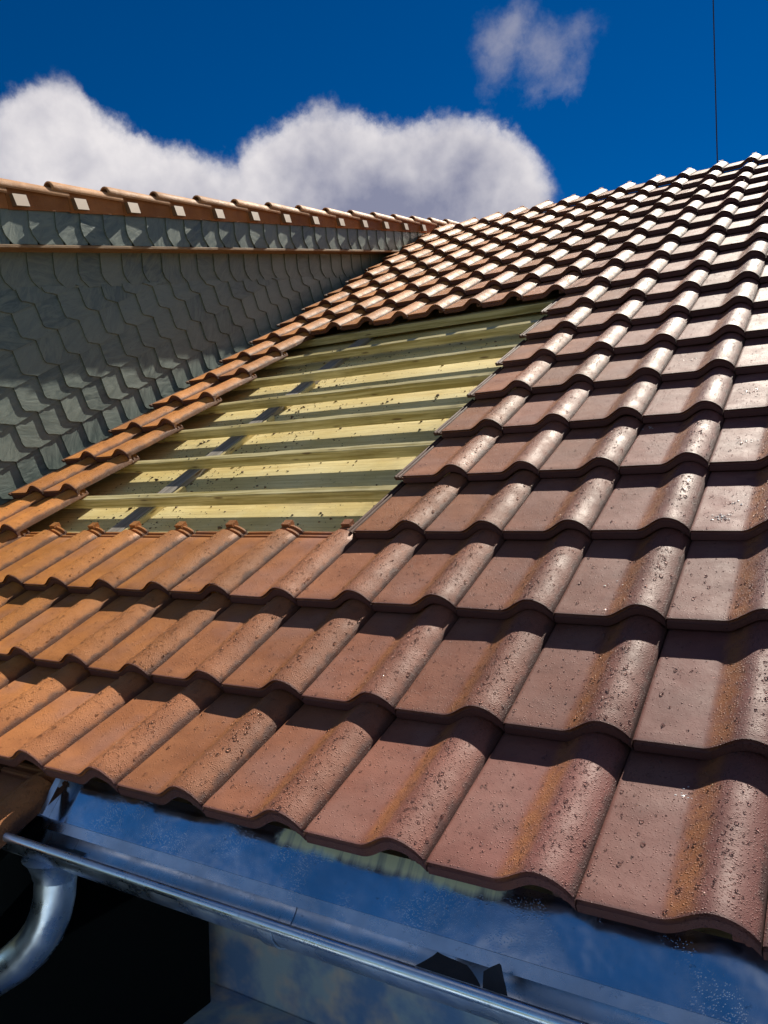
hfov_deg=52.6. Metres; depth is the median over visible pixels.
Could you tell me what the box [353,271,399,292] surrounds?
clay tile
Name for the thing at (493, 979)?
slate shard
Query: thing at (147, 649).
clay tile
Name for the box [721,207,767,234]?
clay tile
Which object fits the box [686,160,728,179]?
clay tile
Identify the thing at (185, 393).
clay tile
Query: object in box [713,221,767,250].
clay tile
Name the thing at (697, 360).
clay tile
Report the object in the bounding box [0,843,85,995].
downpipe
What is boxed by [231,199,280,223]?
verge tile
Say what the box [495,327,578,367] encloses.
clay tile
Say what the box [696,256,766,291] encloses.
clay tile
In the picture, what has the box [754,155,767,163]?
clay tile
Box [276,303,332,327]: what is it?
clay tile
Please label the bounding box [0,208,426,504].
dormer
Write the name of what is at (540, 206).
clay tile
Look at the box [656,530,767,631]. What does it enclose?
clay tile
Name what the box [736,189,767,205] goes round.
clay tile
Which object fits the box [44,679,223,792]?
clay tile
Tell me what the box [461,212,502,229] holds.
clay tile
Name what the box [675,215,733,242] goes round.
clay tile
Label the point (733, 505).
clay tile
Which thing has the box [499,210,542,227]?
clay tile
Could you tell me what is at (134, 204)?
verge tile
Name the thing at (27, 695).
clay tile
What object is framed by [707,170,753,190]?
clay tile
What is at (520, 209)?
clay tile
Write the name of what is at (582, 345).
clay tile
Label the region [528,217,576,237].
clay tile
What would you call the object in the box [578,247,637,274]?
clay tile
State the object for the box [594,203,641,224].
clay tile
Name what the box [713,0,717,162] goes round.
lightning rod
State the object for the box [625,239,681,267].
clay tile
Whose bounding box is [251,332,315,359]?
clay tile
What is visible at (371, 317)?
clay tile
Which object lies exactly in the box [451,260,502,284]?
clay tile
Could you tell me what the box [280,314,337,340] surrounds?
clay tile
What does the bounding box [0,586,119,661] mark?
clay tile
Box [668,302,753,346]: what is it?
clay tile
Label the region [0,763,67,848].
clay tile
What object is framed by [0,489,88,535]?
clay tile
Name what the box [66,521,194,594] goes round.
clay tile
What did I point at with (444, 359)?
roof batten
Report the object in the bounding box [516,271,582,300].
clay tile
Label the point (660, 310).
clay tile
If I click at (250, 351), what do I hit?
clay tile
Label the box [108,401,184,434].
clay tile
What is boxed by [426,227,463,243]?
clay tile
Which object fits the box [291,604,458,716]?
clay tile
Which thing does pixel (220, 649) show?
clay tile
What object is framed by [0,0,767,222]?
sky
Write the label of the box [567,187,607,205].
clay tile
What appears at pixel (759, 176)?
clay tile
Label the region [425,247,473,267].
clay tile
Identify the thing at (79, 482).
clay tile
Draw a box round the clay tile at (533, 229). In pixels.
[501,224,544,243]
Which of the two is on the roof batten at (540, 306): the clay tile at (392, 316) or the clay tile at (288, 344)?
the clay tile at (392, 316)
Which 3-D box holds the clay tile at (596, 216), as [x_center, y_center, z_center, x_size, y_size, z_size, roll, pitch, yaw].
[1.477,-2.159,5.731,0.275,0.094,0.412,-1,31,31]
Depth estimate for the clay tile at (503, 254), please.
5.35 m
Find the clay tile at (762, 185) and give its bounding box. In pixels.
[745,179,767,193]
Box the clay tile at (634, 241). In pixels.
[593,232,648,258]
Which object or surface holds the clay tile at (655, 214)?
on the clay tile at (646, 226)
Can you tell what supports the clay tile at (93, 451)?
on the clay tile at (51, 479)
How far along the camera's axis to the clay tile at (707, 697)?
1.39 m
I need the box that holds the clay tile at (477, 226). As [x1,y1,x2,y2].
[450,221,490,238]
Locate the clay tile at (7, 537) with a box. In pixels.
[0,529,29,548]
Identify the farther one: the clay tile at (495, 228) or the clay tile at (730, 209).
the clay tile at (495, 228)
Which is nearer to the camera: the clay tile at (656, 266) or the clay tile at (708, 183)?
the clay tile at (656, 266)
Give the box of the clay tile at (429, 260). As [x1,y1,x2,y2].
[400,253,445,273]
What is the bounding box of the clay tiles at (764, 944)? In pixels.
[0,238,767,960]
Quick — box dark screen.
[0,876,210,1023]
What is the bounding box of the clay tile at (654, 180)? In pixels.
[626,174,665,193]
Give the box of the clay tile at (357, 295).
[331,284,382,306]
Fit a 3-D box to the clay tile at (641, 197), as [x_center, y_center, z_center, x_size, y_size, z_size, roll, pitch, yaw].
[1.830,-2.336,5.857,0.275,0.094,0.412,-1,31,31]
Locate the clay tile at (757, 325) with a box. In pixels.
[735,307,767,338]
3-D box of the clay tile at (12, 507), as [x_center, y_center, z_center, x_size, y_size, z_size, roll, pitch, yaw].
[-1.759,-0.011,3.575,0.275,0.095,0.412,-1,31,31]
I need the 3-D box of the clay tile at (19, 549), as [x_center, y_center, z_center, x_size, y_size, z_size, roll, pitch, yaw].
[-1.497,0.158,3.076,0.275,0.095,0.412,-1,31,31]
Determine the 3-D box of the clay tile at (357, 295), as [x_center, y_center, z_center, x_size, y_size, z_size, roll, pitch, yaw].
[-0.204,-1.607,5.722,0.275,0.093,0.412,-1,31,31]
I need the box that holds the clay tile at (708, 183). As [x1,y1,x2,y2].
[672,178,718,198]
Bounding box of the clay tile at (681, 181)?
[645,177,689,195]
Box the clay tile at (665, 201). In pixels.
[628,195,676,217]
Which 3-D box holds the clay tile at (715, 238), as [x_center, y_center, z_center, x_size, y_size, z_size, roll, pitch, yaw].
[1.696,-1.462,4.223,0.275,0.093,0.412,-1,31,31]
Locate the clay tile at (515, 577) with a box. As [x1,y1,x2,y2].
[449,529,593,621]
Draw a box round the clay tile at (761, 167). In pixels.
[749,163,767,172]
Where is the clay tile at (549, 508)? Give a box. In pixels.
[502,466,621,539]
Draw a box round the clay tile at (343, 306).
[307,298,360,322]
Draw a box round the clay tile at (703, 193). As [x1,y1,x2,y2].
[663,188,711,209]
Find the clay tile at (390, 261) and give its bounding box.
[364,252,409,270]
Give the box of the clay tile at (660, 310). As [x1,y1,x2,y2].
[626,287,701,324]
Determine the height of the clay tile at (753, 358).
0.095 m
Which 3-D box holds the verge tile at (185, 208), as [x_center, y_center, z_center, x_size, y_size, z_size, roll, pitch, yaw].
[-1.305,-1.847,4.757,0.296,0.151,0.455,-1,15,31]
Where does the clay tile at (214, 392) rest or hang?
on the clay tile at (178, 416)
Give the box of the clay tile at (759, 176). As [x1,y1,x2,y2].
[745,171,767,182]
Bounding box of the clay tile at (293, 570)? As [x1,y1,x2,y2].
[222,519,357,605]
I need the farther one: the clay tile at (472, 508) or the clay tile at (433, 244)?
the clay tile at (433, 244)
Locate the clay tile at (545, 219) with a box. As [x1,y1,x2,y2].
[515,213,558,232]
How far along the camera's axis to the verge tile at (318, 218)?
5.88 m
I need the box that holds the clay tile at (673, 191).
[636,186,682,205]
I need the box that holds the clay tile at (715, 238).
[666,230,726,259]
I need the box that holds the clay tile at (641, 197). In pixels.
[605,193,649,212]
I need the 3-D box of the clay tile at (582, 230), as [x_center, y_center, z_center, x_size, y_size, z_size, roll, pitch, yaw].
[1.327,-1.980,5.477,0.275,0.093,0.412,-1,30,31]
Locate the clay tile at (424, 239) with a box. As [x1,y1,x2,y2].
[402,232,439,248]
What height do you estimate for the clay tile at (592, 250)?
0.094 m
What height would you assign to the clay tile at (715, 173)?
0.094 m
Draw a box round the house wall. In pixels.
[209,922,498,1023]
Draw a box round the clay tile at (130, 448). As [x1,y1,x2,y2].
[94,423,183,461]
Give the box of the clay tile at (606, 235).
[569,226,620,250]
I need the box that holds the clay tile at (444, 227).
[418,222,454,238]
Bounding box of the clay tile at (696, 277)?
[641,265,710,300]
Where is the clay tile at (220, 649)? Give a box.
[151,596,300,690]
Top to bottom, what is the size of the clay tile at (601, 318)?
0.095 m
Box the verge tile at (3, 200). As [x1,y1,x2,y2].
[0,186,8,208]
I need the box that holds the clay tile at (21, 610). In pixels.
[0,584,71,640]
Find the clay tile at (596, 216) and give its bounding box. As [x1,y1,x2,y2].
[563,210,608,230]
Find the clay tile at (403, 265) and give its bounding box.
[370,258,418,278]
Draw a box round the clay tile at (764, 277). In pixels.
[753,261,767,282]
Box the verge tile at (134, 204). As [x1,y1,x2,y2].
[100,186,170,217]
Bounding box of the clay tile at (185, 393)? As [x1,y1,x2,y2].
[149,377,222,408]
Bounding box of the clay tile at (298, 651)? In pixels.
[221,599,376,702]
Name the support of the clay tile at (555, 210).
on the clay tile at (545, 219)
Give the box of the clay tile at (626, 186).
[594,181,635,199]
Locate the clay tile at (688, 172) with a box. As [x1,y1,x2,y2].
[654,167,696,186]
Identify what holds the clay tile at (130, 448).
on the clay tile at (79, 482)
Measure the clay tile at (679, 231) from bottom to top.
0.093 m
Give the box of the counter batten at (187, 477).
[107,298,421,531]
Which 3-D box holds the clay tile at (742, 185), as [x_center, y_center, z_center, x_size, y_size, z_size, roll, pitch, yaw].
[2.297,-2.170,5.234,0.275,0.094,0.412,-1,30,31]
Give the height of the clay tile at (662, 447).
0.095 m
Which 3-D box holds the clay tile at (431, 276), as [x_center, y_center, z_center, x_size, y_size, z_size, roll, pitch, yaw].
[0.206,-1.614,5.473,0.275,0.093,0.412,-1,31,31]
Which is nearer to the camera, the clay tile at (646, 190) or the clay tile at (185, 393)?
the clay tile at (185, 393)
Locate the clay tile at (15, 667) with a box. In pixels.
[0,654,36,688]
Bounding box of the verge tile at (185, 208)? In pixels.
[149,191,211,219]
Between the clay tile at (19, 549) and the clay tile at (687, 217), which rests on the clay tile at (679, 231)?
the clay tile at (687, 217)
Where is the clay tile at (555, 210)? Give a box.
[526,204,569,221]
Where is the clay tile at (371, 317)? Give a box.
[337,303,399,329]
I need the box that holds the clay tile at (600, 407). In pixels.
[569,375,662,428]
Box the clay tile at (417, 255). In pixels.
[392,247,434,265]
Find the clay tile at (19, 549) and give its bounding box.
[0,522,66,570]
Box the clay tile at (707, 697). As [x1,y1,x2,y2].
[616,620,767,759]
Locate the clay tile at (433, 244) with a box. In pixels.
[409,237,450,254]
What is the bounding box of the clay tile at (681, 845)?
[552,747,767,956]
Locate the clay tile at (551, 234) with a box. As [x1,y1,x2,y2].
[515,228,565,249]
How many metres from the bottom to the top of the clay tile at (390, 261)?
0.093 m
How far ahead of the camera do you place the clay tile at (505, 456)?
2.50 m
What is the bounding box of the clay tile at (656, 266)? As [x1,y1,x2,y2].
[607,255,671,286]
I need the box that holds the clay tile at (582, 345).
[552,320,633,361]
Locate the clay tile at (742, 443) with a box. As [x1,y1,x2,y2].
[709,415,767,470]
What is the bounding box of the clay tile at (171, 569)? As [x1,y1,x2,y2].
[116,520,247,597]
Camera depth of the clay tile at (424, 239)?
6.97 m
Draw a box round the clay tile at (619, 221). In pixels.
[581,214,630,236]
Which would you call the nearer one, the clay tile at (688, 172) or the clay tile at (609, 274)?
the clay tile at (609, 274)
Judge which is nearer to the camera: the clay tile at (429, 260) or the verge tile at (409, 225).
the clay tile at (429, 260)
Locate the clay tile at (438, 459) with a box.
[394,426,503,482]
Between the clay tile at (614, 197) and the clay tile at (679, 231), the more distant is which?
the clay tile at (614, 197)
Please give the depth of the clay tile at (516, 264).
4.98 m
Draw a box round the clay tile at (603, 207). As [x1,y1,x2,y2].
[573,200,618,219]
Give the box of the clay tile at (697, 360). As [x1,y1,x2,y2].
[661,332,745,381]
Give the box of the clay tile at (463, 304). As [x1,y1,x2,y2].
[439,285,504,313]
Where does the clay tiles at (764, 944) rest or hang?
on the roof deck
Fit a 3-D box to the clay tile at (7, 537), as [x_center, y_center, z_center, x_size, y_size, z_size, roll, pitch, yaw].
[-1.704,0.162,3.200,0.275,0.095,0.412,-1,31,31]
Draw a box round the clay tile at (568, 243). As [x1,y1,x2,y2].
[531,233,585,256]
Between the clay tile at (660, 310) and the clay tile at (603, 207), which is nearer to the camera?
the clay tile at (660, 310)
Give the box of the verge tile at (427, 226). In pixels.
[409,216,436,232]
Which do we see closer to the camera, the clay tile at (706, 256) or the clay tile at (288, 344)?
the clay tile at (706, 256)
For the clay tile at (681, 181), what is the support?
on the clay tile at (673, 191)
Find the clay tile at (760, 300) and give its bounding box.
[745,282,767,308]
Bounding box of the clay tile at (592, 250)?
[556,240,608,265]
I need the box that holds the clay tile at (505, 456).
[461,421,571,480]
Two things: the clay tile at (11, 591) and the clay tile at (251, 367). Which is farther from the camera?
the clay tile at (251, 367)
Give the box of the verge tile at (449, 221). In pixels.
[443,219,458,224]
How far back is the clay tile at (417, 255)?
6.35 m
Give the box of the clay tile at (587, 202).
[555,197,597,215]
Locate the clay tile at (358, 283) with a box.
[324,276,373,296]
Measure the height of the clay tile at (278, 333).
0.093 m
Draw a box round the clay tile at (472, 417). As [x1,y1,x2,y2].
[433,387,534,437]
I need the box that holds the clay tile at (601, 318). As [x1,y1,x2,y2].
[573,295,646,332]
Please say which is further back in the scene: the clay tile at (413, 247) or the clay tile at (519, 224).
the clay tile at (413, 247)
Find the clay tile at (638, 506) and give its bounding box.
[591,461,710,538]
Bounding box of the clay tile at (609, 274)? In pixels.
[559,263,625,293]
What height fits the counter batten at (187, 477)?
0.027 m
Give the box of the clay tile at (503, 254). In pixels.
[466,247,519,269]
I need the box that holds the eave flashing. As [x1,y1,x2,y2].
[39,778,767,1023]
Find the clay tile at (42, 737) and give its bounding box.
[0,672,152,774]
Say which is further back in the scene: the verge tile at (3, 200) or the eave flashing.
the verge tile at (3, 200)
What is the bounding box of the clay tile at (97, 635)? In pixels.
[33,589,175,670]
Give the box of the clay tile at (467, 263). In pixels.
[438,253,488,275]
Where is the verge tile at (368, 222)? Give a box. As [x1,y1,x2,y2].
[347,210,381,229]
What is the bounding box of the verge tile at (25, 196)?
[0,178,70,211]
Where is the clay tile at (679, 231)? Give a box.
[632,224,690,250]
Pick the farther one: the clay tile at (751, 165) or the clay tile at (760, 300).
the clay tile at (751, 165)
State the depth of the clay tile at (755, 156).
5.86 m
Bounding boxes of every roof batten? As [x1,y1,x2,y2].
[63,485,396,508]
[113,441,433,473]
[157,403,466,442]
[194,371,494,415]
[229,344,517,391]
[260,320,537,369]
[289,299,581,349]
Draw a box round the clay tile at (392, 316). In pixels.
[369,297,432,325]
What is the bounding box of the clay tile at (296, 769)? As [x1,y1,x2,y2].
[192,702,396,840]
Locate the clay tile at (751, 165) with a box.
[718,161,758,180]
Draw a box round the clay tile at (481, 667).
[387,609,555,731]
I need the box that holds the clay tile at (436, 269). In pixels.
[406,259,458,281]
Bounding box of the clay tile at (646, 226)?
[604,219,658,243]
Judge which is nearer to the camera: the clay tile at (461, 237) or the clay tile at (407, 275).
the clay tile at (407, 275)
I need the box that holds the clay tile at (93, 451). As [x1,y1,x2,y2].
[61,427,145,463]
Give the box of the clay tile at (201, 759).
[116,689,303,813]
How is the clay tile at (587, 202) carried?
on the clay tile at (576, 212)
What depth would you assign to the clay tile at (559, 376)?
2.99 m
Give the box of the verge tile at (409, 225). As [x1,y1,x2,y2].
[390,214,419,231]
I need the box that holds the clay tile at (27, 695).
[0,662,90,736]
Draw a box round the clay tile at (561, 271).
[537,254,597,281]
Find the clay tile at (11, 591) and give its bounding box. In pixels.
[0,581,27,607]
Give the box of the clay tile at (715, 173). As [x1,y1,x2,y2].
[679,169,723,188]
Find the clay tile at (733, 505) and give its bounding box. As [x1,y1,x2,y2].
[676,465,767,540]
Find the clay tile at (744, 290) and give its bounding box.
[681,277,760,316]
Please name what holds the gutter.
attached to the roof deck
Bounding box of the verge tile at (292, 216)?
[264,202,309,225]
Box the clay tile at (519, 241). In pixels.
[486,235,532,255]
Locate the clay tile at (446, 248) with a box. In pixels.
[418,241,462,260]
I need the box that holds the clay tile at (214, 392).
[180,373,256,404]
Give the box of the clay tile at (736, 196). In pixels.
[694,190,745,214]
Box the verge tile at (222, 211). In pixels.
[192,195,247,221]
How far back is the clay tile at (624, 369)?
2.87 m
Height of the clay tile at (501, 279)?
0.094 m
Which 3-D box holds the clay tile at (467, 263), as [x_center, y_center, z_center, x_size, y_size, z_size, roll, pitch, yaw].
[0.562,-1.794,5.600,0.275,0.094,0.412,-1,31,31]
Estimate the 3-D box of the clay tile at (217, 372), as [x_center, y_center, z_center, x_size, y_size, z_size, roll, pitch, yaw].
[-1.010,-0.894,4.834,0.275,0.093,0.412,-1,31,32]
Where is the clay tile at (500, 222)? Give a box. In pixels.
[475,216,514,233]
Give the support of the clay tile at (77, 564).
on the clay tile at (21, 610)
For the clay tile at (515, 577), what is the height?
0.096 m
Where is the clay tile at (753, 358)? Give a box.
[725,336,767,374]
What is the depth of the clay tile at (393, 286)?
5.47 m
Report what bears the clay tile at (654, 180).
on the clay tile at (646, 190)
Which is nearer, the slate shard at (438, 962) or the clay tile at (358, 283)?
the slate shard at (438, 962)
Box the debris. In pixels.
[68,339,496,531]
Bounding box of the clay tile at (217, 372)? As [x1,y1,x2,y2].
[186,356,252,384]
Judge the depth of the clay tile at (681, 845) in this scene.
1.13 m
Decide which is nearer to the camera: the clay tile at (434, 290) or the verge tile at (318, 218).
the clay tile at (434, 290)
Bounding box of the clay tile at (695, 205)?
[658,199,705,221]
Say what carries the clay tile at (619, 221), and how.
on the clay tile at (606, 235)
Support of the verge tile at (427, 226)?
on the dormer
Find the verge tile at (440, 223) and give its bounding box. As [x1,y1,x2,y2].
[427,217,448,227]
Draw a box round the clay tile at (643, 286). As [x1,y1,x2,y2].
[589,274,660,307]
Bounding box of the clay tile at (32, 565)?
[0,522,105,588]
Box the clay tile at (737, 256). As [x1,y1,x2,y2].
[703,237,767,270]
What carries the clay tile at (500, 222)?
on the clay tile at (495, 228)
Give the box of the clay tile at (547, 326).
[519,303,596,339]
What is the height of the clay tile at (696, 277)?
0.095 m
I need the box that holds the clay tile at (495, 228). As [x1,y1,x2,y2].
[458,225,502,244]
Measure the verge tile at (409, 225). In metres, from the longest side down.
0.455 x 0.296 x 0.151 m
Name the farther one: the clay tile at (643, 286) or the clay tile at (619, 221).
the clay tile at (619, 221)
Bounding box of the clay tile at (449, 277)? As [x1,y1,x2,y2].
[419,266,471,290]
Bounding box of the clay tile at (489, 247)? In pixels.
[456,241,503,262]
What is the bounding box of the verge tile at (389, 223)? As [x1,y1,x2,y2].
[370,212,401,230]
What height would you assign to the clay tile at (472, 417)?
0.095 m
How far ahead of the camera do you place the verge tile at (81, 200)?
4.11 m
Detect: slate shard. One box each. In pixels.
[415,952,479,986]
[483,964,506,995]
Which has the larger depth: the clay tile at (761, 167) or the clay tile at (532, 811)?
the clay tile at (761, 167)
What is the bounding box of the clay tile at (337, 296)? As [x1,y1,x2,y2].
[301,289,353,311]
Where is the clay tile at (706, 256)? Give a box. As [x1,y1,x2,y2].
[659,247,720,278]
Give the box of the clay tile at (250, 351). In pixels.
[219,337,283,363]
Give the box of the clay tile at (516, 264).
[484,254,537,278]
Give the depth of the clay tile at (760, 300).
3.14 m
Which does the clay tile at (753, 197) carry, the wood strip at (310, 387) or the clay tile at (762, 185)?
the clay tile at (762, 185)
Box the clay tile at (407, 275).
[380,265,428,286]
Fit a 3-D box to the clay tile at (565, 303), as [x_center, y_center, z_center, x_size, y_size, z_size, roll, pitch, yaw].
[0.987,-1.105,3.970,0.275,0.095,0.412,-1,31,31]
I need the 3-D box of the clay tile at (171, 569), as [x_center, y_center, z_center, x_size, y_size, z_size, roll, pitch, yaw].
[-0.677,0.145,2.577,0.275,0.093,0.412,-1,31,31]
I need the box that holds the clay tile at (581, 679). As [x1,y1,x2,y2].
[494,615,667,748]
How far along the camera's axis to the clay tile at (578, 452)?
2.38 m
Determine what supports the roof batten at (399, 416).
on the counter batten at (187, 477)
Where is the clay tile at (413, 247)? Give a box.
[382,242,425,259]
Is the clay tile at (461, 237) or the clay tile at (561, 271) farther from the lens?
the clay tile at (461, 237)
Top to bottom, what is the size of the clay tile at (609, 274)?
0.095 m
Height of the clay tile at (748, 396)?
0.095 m
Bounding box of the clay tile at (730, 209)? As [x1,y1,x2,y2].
[684,202,739,227]
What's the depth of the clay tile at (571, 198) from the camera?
6.61 m
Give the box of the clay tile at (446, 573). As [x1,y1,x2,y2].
[371,529,505,614]
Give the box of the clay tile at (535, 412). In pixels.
[502,381,593,433]
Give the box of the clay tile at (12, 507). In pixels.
[0,491,47,521]
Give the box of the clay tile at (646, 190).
[615,184,657,202]
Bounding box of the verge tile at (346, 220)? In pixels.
[322,207,359,228]
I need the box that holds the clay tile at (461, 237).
[433,231,475,249]
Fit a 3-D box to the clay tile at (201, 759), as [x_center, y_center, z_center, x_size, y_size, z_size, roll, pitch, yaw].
[-0.370,0.476,1.709,0.275,0.094,0.412,-1,26,31]
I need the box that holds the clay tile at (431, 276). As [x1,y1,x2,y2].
[386,272,439,296]
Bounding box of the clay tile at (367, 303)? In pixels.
[333,293,390,317]
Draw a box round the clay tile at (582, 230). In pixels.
[547,221,598,243]
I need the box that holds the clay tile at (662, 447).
[619,409,724,474]
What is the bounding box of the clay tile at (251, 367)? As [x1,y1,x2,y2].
[219,351,287,380]
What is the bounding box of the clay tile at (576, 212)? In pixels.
[542,207,586,226]
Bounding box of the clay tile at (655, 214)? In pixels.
[618,206,667,229]
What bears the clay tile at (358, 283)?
on the clay tile at (337, 296)
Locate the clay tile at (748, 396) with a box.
[716,372,767,418]
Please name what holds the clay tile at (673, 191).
on the clay tile at (665, 201)
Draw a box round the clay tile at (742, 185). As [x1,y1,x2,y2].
[701,180,749,201]
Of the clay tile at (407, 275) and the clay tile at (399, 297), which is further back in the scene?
the clay tile at (407, 275)
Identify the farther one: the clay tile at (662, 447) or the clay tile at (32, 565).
the clay tile at (32, 565)
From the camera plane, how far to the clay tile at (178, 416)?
4.10 m
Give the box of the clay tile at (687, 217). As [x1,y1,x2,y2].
[643,210,697,235]
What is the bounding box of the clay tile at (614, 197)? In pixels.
[583,191,626,209]
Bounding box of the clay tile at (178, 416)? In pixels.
[139,397,221,431]
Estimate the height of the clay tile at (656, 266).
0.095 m
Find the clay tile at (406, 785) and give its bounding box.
[291,716,503,871]
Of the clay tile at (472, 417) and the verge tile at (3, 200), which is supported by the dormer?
the verge tile at (3, 200)
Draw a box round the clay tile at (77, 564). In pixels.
[23,521,148,590]
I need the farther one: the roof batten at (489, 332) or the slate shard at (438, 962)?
the roof batten at (489, 332)
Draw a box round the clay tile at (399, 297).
[362,287,419,312]
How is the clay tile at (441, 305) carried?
on the roof batten at (540, 306)
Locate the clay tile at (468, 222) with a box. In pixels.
[440,217,478,233]
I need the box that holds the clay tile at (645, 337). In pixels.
[614,311,691,353]
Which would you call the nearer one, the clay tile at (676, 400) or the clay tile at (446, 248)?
the clay tile at (676, 400)
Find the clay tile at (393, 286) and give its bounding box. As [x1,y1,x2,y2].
[359,278,408,301]
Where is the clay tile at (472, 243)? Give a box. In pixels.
[441,236,487,255]
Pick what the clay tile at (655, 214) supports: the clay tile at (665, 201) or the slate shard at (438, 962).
the clay tile at (665, 201)
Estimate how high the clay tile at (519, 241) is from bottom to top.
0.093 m
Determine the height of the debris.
0.020 m
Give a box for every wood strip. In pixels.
[124,486,185,529]
[220,415,274,454]
[284,382,315,408]
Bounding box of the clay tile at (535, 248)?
[500,240,550,263]
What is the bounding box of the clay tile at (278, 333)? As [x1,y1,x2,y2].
[249,319,308,344]
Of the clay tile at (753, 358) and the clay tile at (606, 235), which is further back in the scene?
the clay tile at (606, 235)
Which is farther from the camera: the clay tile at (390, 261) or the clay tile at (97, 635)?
the clay tile at (390, 261)
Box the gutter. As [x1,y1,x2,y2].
[1,814,731,1023]
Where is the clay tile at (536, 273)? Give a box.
[497,261,557,288]
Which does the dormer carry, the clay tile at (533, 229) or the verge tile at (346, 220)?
the verge tile at (346, 220)
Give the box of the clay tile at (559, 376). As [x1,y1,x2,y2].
[524,348,615,393]
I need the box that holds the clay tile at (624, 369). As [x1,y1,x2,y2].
[588,340,678,388]
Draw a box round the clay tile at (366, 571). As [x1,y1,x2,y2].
[296,529,427,609]
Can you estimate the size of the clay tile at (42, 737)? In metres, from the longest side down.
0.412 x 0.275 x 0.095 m
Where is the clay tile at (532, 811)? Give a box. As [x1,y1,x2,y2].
[408,732,630,910]
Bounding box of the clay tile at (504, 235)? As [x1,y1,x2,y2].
[472,230,516,249]
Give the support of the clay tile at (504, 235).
on the clay tile at (489, 247)
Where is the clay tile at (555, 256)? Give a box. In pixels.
[520,247,572,272]
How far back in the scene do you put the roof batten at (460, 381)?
3.82 m
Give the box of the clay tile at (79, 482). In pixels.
[43,454,139,496]
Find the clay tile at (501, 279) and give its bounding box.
[462,269,521,294]
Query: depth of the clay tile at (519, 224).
6.23 m
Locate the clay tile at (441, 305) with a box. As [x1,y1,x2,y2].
[403,291,467,319]
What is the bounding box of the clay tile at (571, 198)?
[541,194,579,212]
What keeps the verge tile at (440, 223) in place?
on the dormer
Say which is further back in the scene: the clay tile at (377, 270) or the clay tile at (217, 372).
the clay tile at (377, 270)
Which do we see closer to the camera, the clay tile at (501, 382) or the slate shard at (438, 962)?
the slate shard at (438, 962)
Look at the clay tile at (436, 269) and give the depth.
5.60 m
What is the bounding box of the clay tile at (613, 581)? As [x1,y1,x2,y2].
[546,527,691,627]
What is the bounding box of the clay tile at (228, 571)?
[170,520,303,600]
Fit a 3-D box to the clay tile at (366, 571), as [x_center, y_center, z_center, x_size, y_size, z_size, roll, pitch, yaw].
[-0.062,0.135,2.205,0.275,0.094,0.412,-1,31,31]
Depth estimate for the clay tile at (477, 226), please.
6.73 m
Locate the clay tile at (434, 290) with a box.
[394,281,451,306]
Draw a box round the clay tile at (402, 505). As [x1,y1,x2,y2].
[347,472,470,538]
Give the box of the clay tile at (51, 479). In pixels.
[8,457,99,497]
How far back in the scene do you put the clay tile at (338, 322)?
4.97 m
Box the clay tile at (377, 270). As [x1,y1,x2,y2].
[345,264,392,283]
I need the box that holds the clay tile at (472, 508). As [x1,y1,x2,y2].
[419,469,541,539]
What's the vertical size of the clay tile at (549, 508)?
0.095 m
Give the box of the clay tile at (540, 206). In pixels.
[512,200,553,218]
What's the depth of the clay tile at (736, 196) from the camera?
4.86 m
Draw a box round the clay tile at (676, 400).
[632,367,736,423]
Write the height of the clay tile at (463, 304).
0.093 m
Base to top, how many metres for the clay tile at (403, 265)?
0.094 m
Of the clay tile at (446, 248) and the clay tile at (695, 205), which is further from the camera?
the clay tile at (446, 248)
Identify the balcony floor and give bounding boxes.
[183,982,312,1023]
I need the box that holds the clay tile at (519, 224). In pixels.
[484,219,530,238]
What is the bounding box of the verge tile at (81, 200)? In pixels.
[44,181,123,214]
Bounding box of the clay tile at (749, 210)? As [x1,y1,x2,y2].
[733,198,767,219]
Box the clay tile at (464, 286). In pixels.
[426,275,485,300]
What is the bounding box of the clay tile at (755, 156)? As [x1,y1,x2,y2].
[719,152,761,171]
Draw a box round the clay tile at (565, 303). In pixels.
[540,282,611,314]
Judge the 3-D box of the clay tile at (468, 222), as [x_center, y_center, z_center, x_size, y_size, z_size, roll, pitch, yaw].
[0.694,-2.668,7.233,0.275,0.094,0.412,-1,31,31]
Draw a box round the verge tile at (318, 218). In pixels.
[295,205,335,227]
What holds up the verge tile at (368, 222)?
on the dormer
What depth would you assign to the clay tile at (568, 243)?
5.11 m
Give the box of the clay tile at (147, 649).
[84,592,232,682]
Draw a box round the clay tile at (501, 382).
[467,355,556,399]
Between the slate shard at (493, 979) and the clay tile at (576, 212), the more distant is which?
the clay tile at (576, 212)
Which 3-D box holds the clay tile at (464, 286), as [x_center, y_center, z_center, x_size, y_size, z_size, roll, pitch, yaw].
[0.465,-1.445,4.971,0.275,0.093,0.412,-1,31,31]
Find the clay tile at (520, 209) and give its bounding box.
[489,206,527,223]
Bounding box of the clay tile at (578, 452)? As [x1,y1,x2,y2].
[529,415,645,477]
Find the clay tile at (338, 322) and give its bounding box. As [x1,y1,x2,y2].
[310,309,366,335]
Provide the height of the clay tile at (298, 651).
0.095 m
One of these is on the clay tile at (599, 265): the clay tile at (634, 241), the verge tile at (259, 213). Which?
the clay tile at (634, 241)
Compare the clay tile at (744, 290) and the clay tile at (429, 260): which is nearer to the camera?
the clay tile at (744, 290)
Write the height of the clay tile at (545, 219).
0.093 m
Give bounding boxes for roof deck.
[0,171,767,939]
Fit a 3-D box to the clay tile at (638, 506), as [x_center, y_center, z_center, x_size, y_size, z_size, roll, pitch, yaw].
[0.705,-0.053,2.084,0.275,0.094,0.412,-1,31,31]
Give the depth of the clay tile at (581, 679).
1.51 m
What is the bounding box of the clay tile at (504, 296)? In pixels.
[477,278,542,307]

